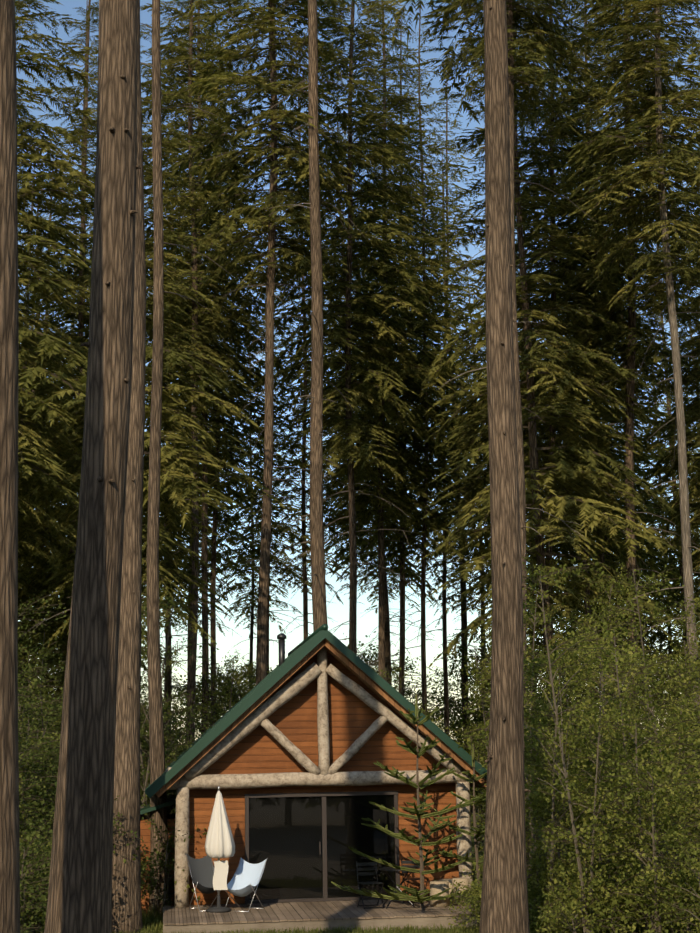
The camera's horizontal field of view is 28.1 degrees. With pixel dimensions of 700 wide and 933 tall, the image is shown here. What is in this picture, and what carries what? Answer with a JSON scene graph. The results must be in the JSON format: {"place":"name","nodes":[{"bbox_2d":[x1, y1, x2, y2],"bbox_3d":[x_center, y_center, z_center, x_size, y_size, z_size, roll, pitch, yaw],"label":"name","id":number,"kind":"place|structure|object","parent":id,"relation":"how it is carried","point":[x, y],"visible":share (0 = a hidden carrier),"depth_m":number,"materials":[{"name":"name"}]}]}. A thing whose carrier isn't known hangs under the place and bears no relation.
{"place":"outdoors","nodes":[
{"label":"outdoors","id":0,"kind":"place"},
{"bbox_2d":[205,791,234,857],"bbox_3d":[-2.549,7.014,27.413,0.598,1.280,0.598,1,-12,-7],"label":"parasol canopy","id":1,"kind":"object","parent":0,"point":[219,842],"visible":0.98,"depth_m":27.24,"materials":[{"name":"white fabric"}]},
{"bbox_2d":[213,860,228,889],"bbox_3d":[-2.514,7.947,27.160,0.307,0.550,0.045,1,-12,-7],"label":"towel on pole","id":2,"kind":"object","parent":1,"relation":"attached to","point":[220,875],"visible":0.97,"depth_m":27.17,"materials":[{"name":"white fabric"}]},
{"bbox_2d":[189,655,458,899],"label":"wall siding gaps","id":3,"kind":"object","parent":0,"point":[330,759],"depth_m":29.25,"materials":[{"name":"brown wood"}]},
{"bbox_2d":[244,791,399,903],"bbox_3d":[-0.568,7.830,28.794,3.200,2.165,0.105,1,-12,-7],"label":"sliding door frame","id":4,"kind":"object","parent":3,"relation":"in","point":[324,847],"visible":0.83,"depth_m":28.80,"materials":[{"name":"grey metal"}]},
{"bbox_2d":[249,795,395,899],"bbox_3d":[-0.548,7.869,28.828,3.050,2.100,0.017,1,-12,-7],"label":"door glass","id":5,"kind":"object","parent":4,"relation":"in","point":[285,836],"visible":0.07,"depth_m":28.82,"materials":[{"name":"glass"}]},
{"bbox_2d":[189,651,458,904],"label":"cabin wall planks","id":6,"kind":"object","parent":3,"relation":"attached to","point":[351,706],"visible":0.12,"depth_m":29.17,"materials":[{"name":"brown wood"}]},
{"bbox_2d":[15,0,699,743],"label":"sky","id":7,"kind":"structure","parent":0,"point":[366,623],"materials":[{"name":"blue"}]},
{"bbox_2d":[34,909,699,932],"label":"grass","id":8,"kind":"structure","parent":0,"point":[153,925],"depth_m":25.30,"materials":[{"name":"green plant"}]},
{"bbox_2d":[46,853,697,919],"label":"grass","id":9,"kind":"structure","parent":0,"point":[150,912],"depth_m":33.77,"materials":[{"name":"green plant"}]},
{"bbox_2d":[46,788,699,932],"bbox_3d":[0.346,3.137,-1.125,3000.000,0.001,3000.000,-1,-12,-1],"label":"ground","id":10,"kind":"structure","parent":0,"point":[480,853],"depth_m":49.24,"materials":[{"name":"green plant"}]},
{"bbox_2d":[140,814,175,912],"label":"cabin side walls","id":11,"kind":"structure","parent":10,"relation":"on","point":[144,832],"depth_m":29.46,"materials":[{"name":"brown wood"}]},
{"bbox_2d":[140,797,175,814],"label":"roof","id":12,"kind":"structure","parent":11,"relation":"on","point":[148,808],"depth_m":29.46,"materials":[{"name":"green metal"}]},
{"bbox_2d":[144,630,324,797],"bbox_3d":[-2.823,5.792,32.378,3.701,3.377,8.350,1,-12,-7],"label":"roof","id":13,"kind":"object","parent":11,"relation":"on","point":[243,705],"visible":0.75,"depth_m":28.46,"materials":[{"name":"green metal"}]},
{"bbox_2d":[152,638,326,797],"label":"cabin roof soffit","id":14,"kind":"structure","parent":13,"relation":"attached to","point":[237,721],"depth_m":28.42,"materials":[{"name":"wood"}]},
{"bbox_2d":[277,633,285,665],"bbox_3d":[-1.566,4.371,32.090,0.220,1.090,0.220,1,-12,-7],"label":"chimney pipe","id":15,"kind":"object","parent":13,"relation":"on","point":[281,637],"visible":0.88,"depth_m":32.07,"materials":[{"name":"grey metal"}]},
{"bbox_2d":[288,624,327,655],"bbox_3d":[-1.051,4.155,32.954,0.140,0.140,8.380,1,-12,-7],"label":"roof ridge cap","id":16,"kind":"object","parent":13,"relation":"on","point":[323,627],"visible":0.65,"depth_m":31.08,"materials":[{"name":"green metal"}]},
{"bbox_2d":[325,630,486,779],"bbox_3d":[0.781,5.825,32.846,3.701,3.377,8.350,1,-12,-7],"label":"roof","id":17,"kind":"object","parent":11,"relation":"attached to","point":[395,694],"visible":0.06,"depth_m":28.80,"materials":[{"name":"green metal"}]},
{"bbox_2d":[322,638,486,789],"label":"cabin roof soffit","id":18,"kind":"structure","parent":17,"relation":"attached to","point":[370,683],"depth_m":28.91,"materials":[{"name":"brown wood"}]},
{"bbox_2d":[164,899,475,924],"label":"cabin deck boards","id":19,"kind":"object","parent":10,"relation":"on","point":[312,911],"visible":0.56,"depth_m":26.64,"materials":[{"name":"brown wood"}]},
{"bbox_2d":[186,853,220,911],"bbox_3d":[-2.864,8.196,27.590,0.618,1.062,0.752,5,-13,-27],"label":"chair frame","id":20,"kind":"object","parent":19,"relation":"on","point":[196,886],"visible":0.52,"depth_m":27.58,"materials":[{"name":"silver metal"}]},
{"bbox_2d":[187,854,214,893],"bbox_3d":[-2.866,8.050,27.619,0.600,0.757,0.740,5,-13,-27],"label":"butterfly chair seat","id":21,"kind":"object","parent":20,"relation":"attached to","point":[202,872],"visible":0.81,"depth_m":27.81,"materials":[{"name":"white fabric"}]},
{"bbox_2d":[206,895,231,912],"bbox_3d":[-2.547,8.472,27.102,0.500,0.300,0.500,1,-12,-7],"label":"parasol base","id":22,"kind":"object","parent":19,"relation":"on","point":[218,908],"visible":0.94,"depth_m":26.95,"materials":[{"name":"grey metal"}]},
{"bbox_2d":[225,858,267,911],"bbox_3d":[-2.071,8.191,27.386,0.738,0.962,0.752,-7,-13,27],"label":"chair frame","id":23,"kind":"object","parent":19,"relation":"on","point":[251,887],"visible":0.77,"depth_m":27.38,"materials":[{"name":"silver metal"}]},
{"bbox_2d":[227,858,265,896],"bbox_3d":[-2.074,8.070,27.410,0.720,0.707,0.740,-7,-13,27],"label":"butterfly chair seat","id":24,"kind":"object","parent":23,"relation":"attached to","point":[247,874],"visible":0.9,"depth_m":27.59,"materials":[{"name":"white fabric"}]},
{"bbox_2d":[163,907,479,932],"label":"deck edge","id":25,"kind":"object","parent":19,"relation":"attached to","point":[443,921],"depth_m":25.64,"materials":[{"name":"brown wood"}]},
{"bbox_2d":[165,647,480,907],"bbox_3d":[-0.545,6.306,28.917,6.603,5.210,0.858,1,-12,-7],"label":"log frame","id":26,"kind":"object","parent":19,"relation":"on","point":[324,773],"visible":0.73,"depth_m":28.79,"materials":[{"name":"beige wood"}]},
{"bbox_2d":[356,861,384,908],"bbox_3d":[0.396,8.188,27.352,0.422,0.868,0.479,3,-12,-17],"label":"folding chair","id":27,"kind":"object","parent":19,"relation":"on","point":[366,869],"visible":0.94,"depth_m":27.53,"materials":[{"name":"grey metal"}]},
{"bbox_2d":[380,867,415,907],"bbox_3d":[0.945,8.258,27.400,0.720,0.732,0.720,1,-12,-7],"label":"bistro table","id":28,"kind":"object","parent":19,"relation":"on","point":[384,869],"visible":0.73,"depth_m":27.36,"materials":[{"name":"grey metal"}]},
{"bbox_2d":[401,859,428,903],"bbox_3d":[1.310,8.313,28.046,0.422,0.868,0.479,-6,-12,22],"label":"folding chair","id":29,"kind":"object","parent":19,"relation":"on","point":[410,862],"visible":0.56,"depth_m":27.95,"materials":[{"name":"grey metal"}]},
{"bbox_2d":[430,881,449,906],"bbox_3d":[1.755,8.372,27.381,0.388,0.460,0.389,1,-12,-7],"label":"log stool","id":30,"kind":"object","parent":19,"relation":"on","point":[436,887],"visible":0.88,"depth_m":27.24,"materials":[{"name":"brown wood"}]},
{"bbox_2d":[439,879,451,901],"bbox_3d":[1.998,8.555,28.201,0.402,0.420,0.417,1,-12,-7],"label":"log stool","id":31,"kind":"object","parent":19,"relation":"on","point":[450,882],"visible":0.21,"depth_m":28.05,"materials":[{"name":"brown wood"}]},
{"bbox_2d":[452,878,469,905],"bbox_3d":[2.187,8.376,27.542,0.342,0.500,0.358,1,-12,-7],"label":"log stool","id":32,"kind":"object","parent":19,"relation":"on","point":[466,880],"visible":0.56,"depth_m":27.43,"materials":[{"name":"brown wood"}]},
{"bbox_2d":[0,0,699,932],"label":"forest trunks","id":33,"kind":"object","parent":10,"relation":"on","point":[94,884],"visible":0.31,"depth_m":22.00,"materials":[{"name":"brown plant"}]},
{"bbox_2d":[14,0,699,733],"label":"fir crowns","id":34,"kind":"object","parent":33,"relation":"attached to","point":[594,268],"visible":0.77,"depth_m":45.79,"materials":[{"name":"green plant"}]},
{"bbox_2d":[18,25,699,732],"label":"fir crowns","id":35,"kind":"object","parent":33,"relation":"attached to","point":[448,305],"visible":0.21,"depth_m":65.25,"materials":[{"name":"green plant"}]},
{"bbox_2d":[22,0,699,764],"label":"dead forest branches","id":36,"kind":"object","parent":33,"relation":"attached to","point":[366,484],"visible":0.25,"depth_m":49.32,"materials":[{"name":"brown wood"}]},
{"bbox_2d":[18,576,698,932],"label":"understory leaves","id":37,"kind":"object","parent":10,"relation":"on","point":[35,812],"visible":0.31,"depth_m":31.36,"materials":[{"name":"green plant"}]},
{"bbox_2d":[18,3,699,861],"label":"forest trunks","id":38,"kind":"object","parent":10,"relation":"on","point":[684,505],"visible":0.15,"depth_m":40.63,"materials":[{"name":"brown plant"}]},
{"bbox_2d":[18,553,699,932],"bbox_3d":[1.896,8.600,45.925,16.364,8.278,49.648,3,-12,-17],"label":"bushes","id":39,"kind":"object","parent":10,"relation":"on","point":[668,737],"visible":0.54,"depth_m":25.05,"materials":[{"name":"green plant"}]},
{"bbox_2d":[453,744,482,883],"bbox_3d":[2.651,7.389,28.471,1.733,3.394,1.611,-1,-12,-1],"label":"sapling trunk","id":40,"kind":"object","parent":10,"relation":"on","point":[476,848],"visible":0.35,"depth_m":28.39,"materials":[{"name":"brown plant"}]},
{"bbox_2d":[434,744,486,888],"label":"young spruce needles","id":41,"kind":"object","parent":40,"relation":"on","point":[458,829],"visible":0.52,"depth_m":28.50,"materials":[{"name":"green plant"}]},
{"bbox_2d":[331,694,481,908],"bbox_3d":[1.159,6.649,27.213,2.450,4.392,2.881,-11,-15,39],"label":"young spruce","id":42,"kind":"object","parent":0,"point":[402,895],"depth_m":27.17,"materials":[{"name":"green plant"}]}
]}

